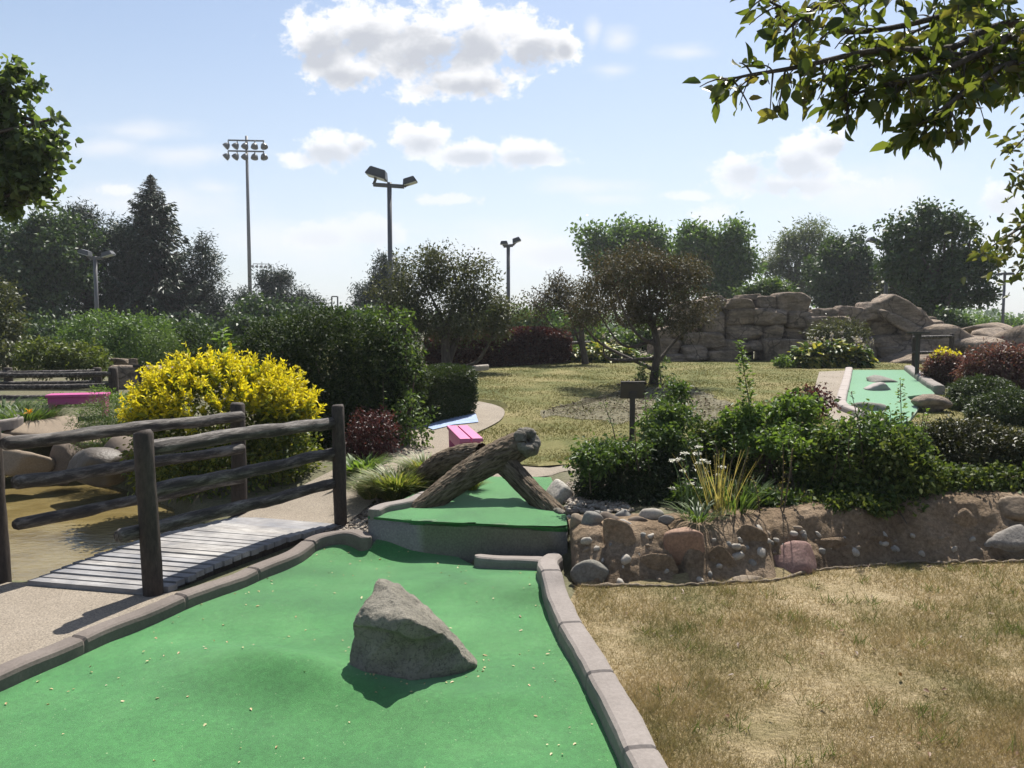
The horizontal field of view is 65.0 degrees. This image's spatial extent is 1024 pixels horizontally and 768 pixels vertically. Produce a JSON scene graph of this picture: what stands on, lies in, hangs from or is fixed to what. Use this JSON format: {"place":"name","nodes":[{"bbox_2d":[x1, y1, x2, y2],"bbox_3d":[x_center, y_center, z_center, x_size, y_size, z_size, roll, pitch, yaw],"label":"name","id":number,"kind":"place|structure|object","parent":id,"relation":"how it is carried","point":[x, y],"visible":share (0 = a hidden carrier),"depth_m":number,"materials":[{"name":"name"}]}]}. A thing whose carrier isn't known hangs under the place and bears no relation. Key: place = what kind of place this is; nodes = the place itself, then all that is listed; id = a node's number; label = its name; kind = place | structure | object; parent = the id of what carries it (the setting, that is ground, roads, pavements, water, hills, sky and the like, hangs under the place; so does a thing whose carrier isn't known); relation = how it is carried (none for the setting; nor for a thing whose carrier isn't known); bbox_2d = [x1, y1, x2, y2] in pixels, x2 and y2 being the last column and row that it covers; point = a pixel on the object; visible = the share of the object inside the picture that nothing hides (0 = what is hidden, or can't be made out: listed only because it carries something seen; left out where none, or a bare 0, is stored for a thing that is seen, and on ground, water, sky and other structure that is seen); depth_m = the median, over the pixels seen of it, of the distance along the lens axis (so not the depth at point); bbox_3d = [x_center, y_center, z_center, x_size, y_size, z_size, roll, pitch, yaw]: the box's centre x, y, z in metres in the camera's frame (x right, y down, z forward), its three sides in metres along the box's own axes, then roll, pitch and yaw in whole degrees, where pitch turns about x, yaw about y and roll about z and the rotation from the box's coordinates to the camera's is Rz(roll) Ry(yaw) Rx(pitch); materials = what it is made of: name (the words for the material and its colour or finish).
{"place":"outdoors","nodes":[
{"label":"outdoors","id":0,"kind":"place"},
{"bbox_2d":[0,582,178,663],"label":"path","id":1,"kind":"structure","parent":0,"point":[33,618],"depth_m":4.49,"materials":[{"name":"beige concrete"}]},
{"bbox_2d":[5,475,177,580],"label":"pond water","id":2,"kind":"structure","parent":0,"point":[36,552],"depth_m":7.25,"materials":[{"name":"brown liquid"}]},
{"bbox_2d":[237,398,504,530],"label":"path","id":3,"kind":"structure","parent":0,"point":[317,507],"depth_m":7.06,"materials":[{"name":"beige concrete"}]},
{"bbox_2d":[447,425,482,446],"bbox_3d":[-0.483,0.637,8.066,0.220,0.324,1.020,-1,4,-11],"label":"bench","id":4,"kind":"object","parent":3,"relation":"on","point":[461,434],"visible":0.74,"depth_m":7.92,"materials":[{"name":"pink paint"}]},
{"bbox_2d":[0,332,979,598],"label":"ground","id":5,"kind":"structure","parent":0,"point":[182,506],"depth_m":7.28,"materials":[{"name":"soil"}]},
{"bbox_2d":[0,276,33,370],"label":"olive shrub","id":6,"kind":"object","parent":5,"relation":"on","point":[7,340],"visible":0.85,"depth_m":15.89,"materials":[{"name":"green plant"}]},
{"bbox_2d":[2,449,54,476],"bbox_3d":[-5.267,0.868,8.652,0.568,0.362,0.385,1,4,19],"label":"boulder","id":7,"kind":"object","parent":5,"relation":"on","point":[17,462],"visible":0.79,"depth_m":8.54,"materials":[{"name":"beige stone"}]},
{"bbox_2d":[0,399,79,421],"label":"day lily","id":8,"kind":"object","parent":5,"relation":"on","point":[28,413],"visible":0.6,"depth_m":9.91,"materials":[{"name":"green plant"}]},
{"bbox_2d":[3,416,78,446],"bbox_3d":[-5.616,0.590,9.671,0.962,0.374,0.814,-1,4,-15],"label":"boulder","id":9,"kind":"object","parent":5,"relation":"on","point":[49,425],"visible":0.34,"depth_m":9.49,"materials":[{"name":"beige stone"}]},
{"bbox_2d":[0,53,83,227],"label":"poplar tree","id":10,"kind":"object","parent":5,"relation":"on","point":[29,158],"visible":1,"depth_m":8.76,"materials":[{"name":"green plant"}]},
{"bbox_2d":[0,204,113,326],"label":"maple tree","id":11,"kind":"object","parent":5,"relation":"on","point":[38,253],"visible":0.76,"depth_m":33.00,"materials":[{"name":"green plant"}]},
{"bbox_2d":[6,334,115,380],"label":"laurel shrub","id":12,"kind":"object","parent":5,"relation":"on","point":[33,357],"visible":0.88,"depth_m":14.31,"materials":[{"name":"green plant"}]},
{"bbox_2d":[49,443,82,485],"bbox_3d":[-4.877,0.869,8.893,0.419,0.482,0.382,0,4,0],"label":"boulder","id":13,"kind":"object","parent":5,"relation":"on","point":[62,455],"visible":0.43,"depth_m":8.74,"materials":[{"name":"grey stone"}]},
{"bbox_2d":[45,392,110,415],"bbox_3d":[-5.681,0.294,10.548,0.711,0.338,0.320,-1,4,-16],"label":"bench","id":14,"kind":"object","parent":5,"relation":"on","point":[61,398],"visible":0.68,"depth_m":10.41,"materials":[{"name":"pink paint"}]},
{"bbox_2d":[66,447,125,487],"bbox_3d":[-4.300,0.852,8.302,0.648,0.400,0.383,2,4,21],"label":"boulder","id":15,"kind":"object","parent":5,"relation":"on","point":[92,456],"visible":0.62,"depth_m":8.15,"materials":[{"name":"grey stone"}]},
{"bbox_2d":[62,386,132,449],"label":"feathery shrub","id":16,"kind":"object","parent":5,"relation":"on","point":[101,419],"visible":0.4,"depth_m":9.15,"materials":[{"name":"green plant"}]},
{"bbox_2d":[54,196,158,329],"bbox_3d":[-19.127,-4.944,35.937,6.663,6.916,4.306,0,4,0],"label":"deciduous tree","id":17,"kind":"object","parent":5,"relation":"on","point":[117,236],"visible":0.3,"depth_m":35.30,"materials":[{"name":"green plant"}]},
{"bbox_2d":[52,305,180,364],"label":"privet hedge","id":18,"kind":"object","parent":5,"relation":"on","point":[118,339],"visible":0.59,"depth_m":17.73,"materials":[{"name":"green plant"}]},
{"bbox_2d":[3,304,233,356],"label":"hedge row","id":19,"kind":"object","parent":5,"relation":"on","point":[41,328],"visible":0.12,"depth_m":25.60,"materials":[{"name":"green plant"}]},
{"bbox_2d":[68,174,231,333],"bbox_3d":[-16.447,-5.202,36.547,7.340,8.633,8.456,-3,5,-35],"label":"spruce tree","id":20,"kind":"object","parent":5,"relation":"on","point":[156,224],"visible":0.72,"depth_m":36.05,"materials":[{"name":"green plant"}]},
{"bbox_2d":[140,324,187,366],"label":"feathery shrub","id":21,"kind":"object","parent":5,"relation":"on","point":[153,360],"visible":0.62,"depth_m":14.88,"materials":[{"name":"green plant"}]},
{"bbox_2d":[27,516,336,594],"bbox_3d":[-2.175,1.236,5.663,0.951,0.247,1.950,2,4,23],"label":"footbridge","id":22,"kind":"object","parent":5,"relation":"on","point":[194,553],"visible":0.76,"depth_m":5.39,"materials":[{"name":"grey wood"}]},
{"bbox_2d":[0,402,246,583],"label":"rail fence","id":23,"kind":"object","parent":22,"relation":"attached to","point":[234,417],"visible":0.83,"depth_m":5.47,"materials":[{"name":"brown wood"}]},
{"bbox_2d":[114,404,346,596],"bbox_3d":[-1.805,0.834,5.527,0.196,1.252,2.016,2,5,25],"label":"rail fence","id":24,"kind":"object","parent":22,"relation":"attached to","point":[148,528],"visible":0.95,"depth_m":5.21,"materials":[{"name":"brown wood"}]},
{"bbox_2d":[156,228,236,328],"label":"pine tree","id":25,"kind":"object","parent":5,"relation":"on","point":[202,265],"visible":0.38,"depth_m":37.49,"materials":[{"name":"green plant"}]},
{"bbox_2d":[159,317,250,360],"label":"dark shrub","id":26,"kind":"object","parent":5,"relation":"on","point":[195,341],"visible":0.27,"depth_m":15.61,"materials":[{"name":"green plant"}]},
{"bbox_2d":[114,341,326,503],"bbox_3d":[-2.817,0.341,7.670,2.132,1.502,1.596,0,4,0],"label":"golden shrub","id":27,"kind":"object","parent":5,"relation":"on","point":[273,394],"visible":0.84,"depth_m":7.41,"materials":[{"name":"yellow plant"}]},
{"bbox_2d":[222,136,267,295],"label":"floodlight mast","id":28,"kind":"object","parent":5,"relation":"on","point":[254,156],"visible":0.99,"depth_m":83.33,"materials":[{"name":"grey metal"}]},
{"bbox_2d":[226,263,332,311],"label":"deciduous tree","id":29,"kind":"object","parent":5,"relation":"on","point":[273,282],"visible":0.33,"depth_m":43.42,"materials":[{"name":"green plant"}]},
{"bbox_2d":[200,303,375,350],"bbox_3d":[-7.351,-1.742,26.629,5.924,1.862,2.314,-1,4,-14],"label":"round shrub tree","id":30,"kind":"object","parent":5,"relation":"on","point":[239,322],"visible":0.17,"depth_m":25.86,"materials":[{"name":"green plant"}]},
{"bbox_2d":[221,291,398,345],"bbox_3d":[-7.677,-2.457,31.895,7.978,2.549,3.022,0,4,0],"label":"round shrub tree","id":31,"kind":"object","parent":5,"relation":"on","point":[250,306],"visible":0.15,"depth_m":31.57,"materials":[{"name":"green plant"}]},
{"bbox_2d":[230,299,432,450],"bbox_3d":[-2.199,-0.119,9.156,2.562,1.700,1.632,2,4,21],"label":"dark shrub","id":32,"kind":"object","parent":5,"relation":"on","point":[353,363],"visible":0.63,"depth_m":8.80,"materials":[{"name":"green plant"}]},
{"bbox_2d":[0,529,667,767],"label":"putting green","id":33,"kind":"object","parent":5,"relation":"on","point":[305,696],"visible":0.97,"depth_m":3.51,"materials":[{"name":"carpet"}]},
{"bbox_2d":[349,578,476,679],"bbox_3d":[-0.449,1.168,3.794,0.576,0.475,0.613,0,4,0],"label":"boulder","id":34,"kind":"object","parent":33,"relation":"on","point":[400,631],"visible":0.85,"depth_m":3.59,"materials":[{"name":"grey stone"}]},
{"bbox_2d":[345,405,405,459],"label":"barberry shrub","id":35,"kind":"object","parent":5,"relation":"on","point":[364,433],"visible":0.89,"depth_m":7.97,"materials":[{"name":"red plant"}]},
{"bbox_2d":[347,247,417,313],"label":"pine tree","id":36,"kind":"object","parent":5,"relation":"on","point":[368,285],"visible":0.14,"depth_m":39.50,"materials":[{"name":"green plant"}]},
{"bbox_2d":[340,302,440,449],"bbox_3d":[-1.259,-0.084,8.887,0.778,1.647,1.406,-3,5,-37],"label":"dark shrub","id":37,"kind":"object","parent":5,"relation":"on","point":[408,429],"visible":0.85,"depth_m":8.74,"materials":[{"name":"green plant"}]},
{"bbox_2d":[346,462,436,501],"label":"ornamental grass","id":38,"kind":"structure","parent":5,"relation":"on","point":[393,485],"depth_m":6.68,"materials":[{"name":"green plant"}]},
{"bbox_2d":[365,166,417,309],"bbox_3d":[-2.797,-2.685,18.856,1.182,4.734,0.445,0,4,0],"label":"lamp post","id":39,"kind":"object","parent":5,"relation":"on","point":[376,173],"visible":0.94,"depth_m":18.69,"materials":[{"name":"grey metal"}]},
{"bbox_2d":[411,362,479,425],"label":"clipped hedge","id":40,"kind":"object","parent":5,"relation":"on","point":[456,385],"visible":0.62,"depth_m":10.24,"materials":[{"name":"green plant"}]},
{"bbox_2d":[361,237,534,365],"bbox_3d":[-1.331,-1.627,16.953,3.670,2.977,2.198,0,4,0],"label":"tree","id":41,"kind":"object","parent":5,"relation":"on","point":[441,327],"visible":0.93,"depth_m":16.74,"materials":[{"name":"green plant"}]},
{"bbox_2d":[368,477,573,563],"bbox_3d":[-0.168,1.061,6.436,1.456,0.441,1.810,1,4,11],"label":"putting green","id":42,"kind":"object","parent":5,"relation":"on","point":[499,516],"visible":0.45,"depth_m":5.61,"materials":[{"name":"carpet"}]},
{"bbox_2d":[411,427,565,513],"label":"log arch","id":43,"kind":"structure","parent":42,"relation":"on","point":[455,471],"depth_m":6.21,"materials":[{"name":"brown wood"}]},
{"bbox_2d":[464,299,608,334],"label":"round shrub tree","id":44,"kind":"object","parent":5,"relation":"on","point":[526,323],"visible":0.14,"depth_m":32.47,"materials":[{"name":"green plant"}]},
{"bbox_2d":[520,267,620,363],"bbox_3d":[1.446,-1.599,19.364,2.572,2.492,1.405,-1,4,-10],"label":"crabapple tree","id":45,"kind":"object","parent":5,"relation":"on","point":[553,300],"visible":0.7,"depth_m":19.37,"materials":[{"name":"green plant"}]},
{"bbox_2d":[563,481,634,518],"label":"gravel","id":46,"kind":"structure","parent":5,"relation":"on","point":[580,503],"depth_m":5.84,"materials":[{"name":"grey gravel"}]},
{"bbox_2d":[573,319,662,353],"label":"round shrub tree","id":47,"kind":"object","parent":5,"relation":"on","point":[630,338],"visible":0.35,"depth_m":24.93,"materials":[{"name":"green plant"}]},
{"bbox_2d":[565,211,690,330],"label":"maple tree","id":48,"kind":"object","parent":5,"relation":"on","point":[655,235],"visible":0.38,"depth_m":44.99,"materials":[{"name":"green plant"}]},
{"bbox_2d":[569,439,711,506],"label":"yew shrub","id":49,"kind":"object","parent":5,"relation":"on","point":[636,488],"visible":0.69,"depth_m":6.04,"materials":[{"name":"green plant"}]},
{"bbox_2d":[557,391,710,485],"bbox_3d":[0.978,0.500,6.191,1.371,0.845,0.596,-3,5,-35],"label":"creeping vine","id":50,"kind":"object","parent":49,"relation":"on","point":[667,424],"visible":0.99,"depth_m":6.12,"materials":[{"name":"green plant"}]},
{"bbox_2d":[641,373,697,423],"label":"weed","id":51,"kind":"object","parent":5,"relation":"on","point":[679,390],"visible":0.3,"depth_m":6.69,"materials":[{"name":"green plant"}]},
{"bbox_2d":[663,445,725,513],"bbox_3d":[1.265,0.738,5.742,0.400,0.592,0.477,3,5,34],"label":"yarrow","id":52,"kind":"object","parent":5,"relation":"on","point":[690,493],"visible":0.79,"depth_m":5.77,"materials":[{"name":"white plant"}]},
{"bbox_2d":[667,211,769,299],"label":"maple tree","id":53,"kind":"object","parent":5,"relation":"on","point":[730,254],"visible":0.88,"depth_m":42.91,"materials":[{"name":"green plant"}]},
{"bbox_2d":[702,476,819,507],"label":"trailing shrub","id":54,"kind":"object","parent":5,"relation":"on","point":[770,501],"visible":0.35,"depth_m":5.73,"materials":[{"name":"green plant"}]},
{"bbox_2d":[727,274,798,295],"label":"round shrub tree","id":55,"kind":"object","parent":5,"relation":"on","point":[768,286],"visible":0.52,"depth_m":29.60,"materials":[{"name":"green plant"}]},
{"bbox_2d":[753,212,843,305],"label":"willow tree","id":56,"kind":"object","parent":5,"relation":"on","point":[790,245],"visible":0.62,"depth_m":49.05,"materials":[{"name":"green plant"}]},
{"bbox_2d":[639,292,1023,363],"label":"rock wall","id":57,"kind":"structure","parent":5,"relation":"on","point":[770,327],"depth_m":21.18,"materials":[{"name":"grey stone"}]},
{"bbox_2d":[799,313,874,352],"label":"spirea shrub","id":58,"kind":"object","parent":5,"relation":"on","point":[819,332],"visible":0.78,"depth_m":19.03,"materials":[{"name":"green plant"}]},
{"bbox_2d":[795,223,883,309],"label":"columnar tree","id":59,"kind":"object","parent":5,"relation":"on","point":[835,266],"visible":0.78,"depth_m":38.96,"materials":[{"name":"green plant"}]},
{"bbox_2d":[794,482,933,520],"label":"trailing shrub","id":60,"kind":"object","parent":5,"relation":"on","point":[872,506],"visible":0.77,"depth_m":5.62,"materials":[{"name":"green plant"}]},
{"bbox_2d":[849,264,931,315],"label":"thicket tree","id":61,"kind":"object","parent":5,"relation":"on","point":[869,295],"visible":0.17,"depth_m":37.51,"materials":[{"name":"green plant"}]},
{"bbox_2d":[867,195,1009,317],"bbox_3d":[15.786,-3.993,29.827,5.028,5.957,2.992,0,4,0],"label":"maple tree","id":62,"kind":"object","parent":5,"relation":"on","point":[911,260],"visible":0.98,"depth_m":29.38,"materials":[{"name":"green plant"}]},
{"bbox_2d":[918,345,966,385],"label":"barberry shrub","id":63,"kind":"object","parent":5,"relation":"on","point":[940,366],"visible":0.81,"depth_m":13.90,"materials":[{"name":"red plant"}]},
{"bbox_2d":[910,410,1023,481],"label":"yew shrub","id":64,"kind":"object","parent":5,"relation":"on","point":[951,440],"visible":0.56,"depth_m":6.19,"materials":[{"name":"green plant"}]},
{"bbox_2d":[948,336,1023,390],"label":"barberry shrub","id":65,"kind":"object","parent":5,"relation":"on","point":[999,359],"visible":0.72,"depth_m":12.80,"materials":[{"name":"red plant"}]},
{"bbox_3d":[-8.077,0.349,13.058,3.248,0.195,1.150,0,4,0],"label":"footbridge","id":66,"kind":"object","parent":5,"relation":"on","visible":0},
{"bbox_2d":[0,367,101,383],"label":"rail fence","id":67,"kind":"object","parent":66,"relation":"attached to","point":[11,381],"visible":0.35,"depth_m":13.54,"materials":[{"name":"brown wood"}]},
{"bbox_2d":[0,367,118,398],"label":"rail fence","id":68,"kind":"object","parent":66,"relation":"attached to","point":[111,373],"visible":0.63,"depth_m":12.34,"materials":[{"name":"brown wood"}]},
{"bbox_2d":[0,0,1023,324],"label":"sky","id":69,"kind":"structure","parent":0,"point":[510,119],"materials":[{"name":"blue"}]},
{"bbox_2d":[492,464,576,476],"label":"path","id":70,"kind":"structure","parent":0,"point":[541,471],"depth_m":7.49,"materials":[{"name":"beige concrete"}]},
{"bbox_2d":[320,358,1023,465],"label":"lawn","id":71,"kind":"structure","parent":0,"point":[551,445],"depth_m":13.42,"materials":[{"name":"plant"}]},
{"bbox_2d":[421,325,573,366],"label":"barberry hedge","id":72,"kind":"object","parent":71,"relation":"on","point":[537,345],"visible":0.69,"depth_m":18.88,"materials":[{"name":"red plant"}]},
{"bbox_2d":[567,333,639,362],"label":"hosta","id":73,"kind":"object","parent":71,"relation":"on","point":[594,357],"visible":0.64,"depth_m":20.22,"materials":[{"name":"green plant"}]},
{"bbox_2d":[620,381,644,438],"bbox_3d":[1.354,0.350,9.053,0.270,0.770,0.081,0,4,0],"label":"sign stand","id":74,"kind":"object","parent":71,"relation":"on","point":[632,391],"visible":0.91,"depth_m":9.02,"materials":[{"name":"brown wood"}]},
{"bbox_2d":[537,385,734,423],"bbox_3d":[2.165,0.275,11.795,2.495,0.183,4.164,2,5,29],"label":"mulch bed","id":75,"kind":"object","parent":71,"relation":"on","point":[622,413],"visible":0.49,"depth_m":11.26,"materials":[{"name":"brown wood"}]},
{"bbox_2d":[560,238,726,383],"bbox_3d":[2.340,-1.230,14.124,3.009,2.726,2.044,-1,4,-14],"label":"crabapple tree","id":76,"kind":"object","parent":71,"relation":"on","point":[656,271],"visible":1,"depth_m":13.86,"materials":[{"name":"green plant"}]},
{"bbox_2d":[786,330,881,367],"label":"hosta","id":77,"kind":"object","parent":71,"relation":"on","point":[816,354],"visible":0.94,"depth_m":18.28,"materials":[{"name":"green plant"}]},
{"bbox_2d":[836,365,944,424],"bbox_3d":[6.257,0.098,13.283,1.560,0.467,8.377,2,4,24],"label":"putting green","id":78,"kind":"object","parent":71,"relation":"on","point":[915,385],"visible":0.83,"depth_m":12.88,"materials":[{"name":"carpet"}]},
{"bbox_2d":[911,394,952,411],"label":"boulder","id":79,"kind":"object","parent":71,"relation":"on","point":[934,403],"visible":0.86,"depth_m":10.86,"materials":[{"name":"beige stone"}]},
{"bbox_2d":[942,373,1019,411],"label":"clipped yew","id":80,"kind":"object","parent":71,"relation":"on","point":[959,392],"visible":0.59,"depth_m":11.06,"materials":[{"name":"green plant"}]},
{"bbox_2d":[961,386,1023,426],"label":"clipped yew","id":81,"kind":"object","parent":71,"relation":"on","point":[992,402],"visible":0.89,"depth_m":9.87,"materials":[{"name":"green plant"}]},
{"bbox_2d":[567,487,1023,588],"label":"earth bank","id":82,"kind":"structure","parent":0,"point":[853,526],"depth_m":5.45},
{"bbox_2d":[570,559,608,583],"bbox_3d":[0.487,1.186,5.019,0.253,0.180,0.107,0,4,0],"label":"boulder","id":83,"kind":"object","parent":82,"relation":"on","point":[586,570],"visible":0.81,"depth_m":4.98,"materials":[{"name":"grey stone"}]},
{"bbox_2d":[603,518,635,546],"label":"boulder","id":84,"kind":"object","parent":82,"relation":"on","point":[619,531],"visible":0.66,"depth_m":5.15,"materials":[{"name":"brown stone"}]},
{"bbox_2d":[640,553,678,574],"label":"boulder","id":85,"kind":"object","parent":82,"relation":"on","point":[664,562],"visible":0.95,"depth_m":5.05,"materials":[{"name":"brown stone"}]},
{"bbox_2d":[663,527,704,565],"bbox_3d":[1.105,1.045,5.165,0.273,0.252,0.117,0,4,0],"label":"boulder","id":86,"kind":"object","parent":82,"relation":"on","point":[678,543],"visible":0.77,"depth_m":5.11,"materials":[{"name":"brown stone"}]},
{"bbox_2d":[662,500,731,522],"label":"weed","id":87,"kind":"object","parent":82,"relation":"on","point":[695,516],"visible":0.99,"depth_m":5.41,"materials":[{"name":"green plant"}]},
{"bbox_2d":[673,448,761,515],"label":"weed","id":88,"kind":"object","parent":82,"relation":"on","point":[718,497],"visible":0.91,"depth_m":5.51,"materials":[{"name":"plant"}]},
{"bbox_2d":[691,471,774,514],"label":"weed","id":89,"kind":"object","parent":82,"relation":"on","point":[743,498],"visible":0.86,"depth_m":5.57,"materials":[{"name":"green plant"}]},
{"bbox_2d":[688,411,836,506],"bbox_3d":[2.167,0.636,6.314,1.531,0.866,1.278,0,4,0],"label":"leafy shrub","id":90,"kind":"object","parent":82,"relation":"on","point":[712,452],"visible":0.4,"depth_m":6.45,"materials":[{"name":"green plant"}]},
{"bbox_2d":[733,338,763,453],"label":"weed","id":91,"kind":"object","parent":90,"relation":"on","point":[740,360],"visible":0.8,"depth_m":6.40,"materials":[{"name":"green plant"}]},
{"bbox_2d":[702,384,839,483],"bbox_3d":[2.099,0.440,6.345,1.140,0.871,0.800,0,4,0],"label":"creeping vine","id":92,"kind":"object","parent":90,"relation":"on","point":[782,413],"visible":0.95,"depth_m":6.37,"materials":[{"name":"green plant"}]},
{"bbox_2d":[773,540,816,573],"bbox_3d":[1.822,1.149,5.263,0.314,0.242,0.209,2,5,31],"label":"boulder","id":93,"kind":"object","parent":82,"relation":"on","point":[795,557],"visible":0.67,"depth_m":5.22,"materials":[{"name":"stone"}]},
{"bbox_2d":[792,419,968,523],"bbox_3d":[2.767,0.613,5.889,1.292,0.708,0.770,0,4,0],"label":"elm shrub","id":94,"kind":"object","parent":82,"relation":"on","point":[897,457],"visible":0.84,"depth_m":5.81,"materials":[{"name":"green plant"}]},
{"bbox_2d":[800,398,934,505],"bbox_3d":[2.633,0.516,6.010,0.971,0.790,0.912,0,4,0],"label":"creeping vine","id":95,"kind":"object","parent":94,"relation":"on","point":[872,425],"visible":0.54,"depth_m":5.95,"materials":[{"name":"green plant"}]},
{"bbox_2d":[917,457,1023,493],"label":"trailing shrub","id":96,"kind":"object","parent":82,"relation":"on","point":[1001,477],"visible":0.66,"depth_m":5.87,"materials":[{"name":"green plant"}]},
{"bbox_2d":[984,524,1023,551],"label":"boulder","id":97,"kind":"object","parent":82,"relation":"on","point":[1010,539],"visible":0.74,"depth_m":5.50,"materials":[{"name":"grey stone"}]},
{"bbox_2d":[996,496,1023,521],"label":"boulder","id":98,"kind":"object","parent":82,"relation":"on","point":[1011,507],"visible":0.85,"depth_m":5.64,"materials":[{"name":"beige stone"}]},
{"bbox_2d":[568,558,1023,767],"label":"lawn","id":99,"kind":"structure","parent":0,"point":[681,578],"depth_m":3.82,"materials":[{"name":"beige plant"}]},
{"bbox_2d":[580,559,1023,587],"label":"edging fabric","id":100,"kind":"object","parent":99,"relation":"on","point":[714,582],"visible":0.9,"depth_m":5.10,"materials":[{"name":"brown fabric"}]},
{"bbox_2d":[683,0,1023,297],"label":"overhanging tree","id":101,"kind":"object","parent":99,"relation":"on","point":[981,75],"depth_m":2.05,"materials":[{"name":"green plant"}]},
{"bbox_2d":[815,371,856,421],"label":"path","id":102,"kind":"structure","parent":0,"point":[832,379],"depth_m":14.02,"materials":[{"name":"beige concrete"}]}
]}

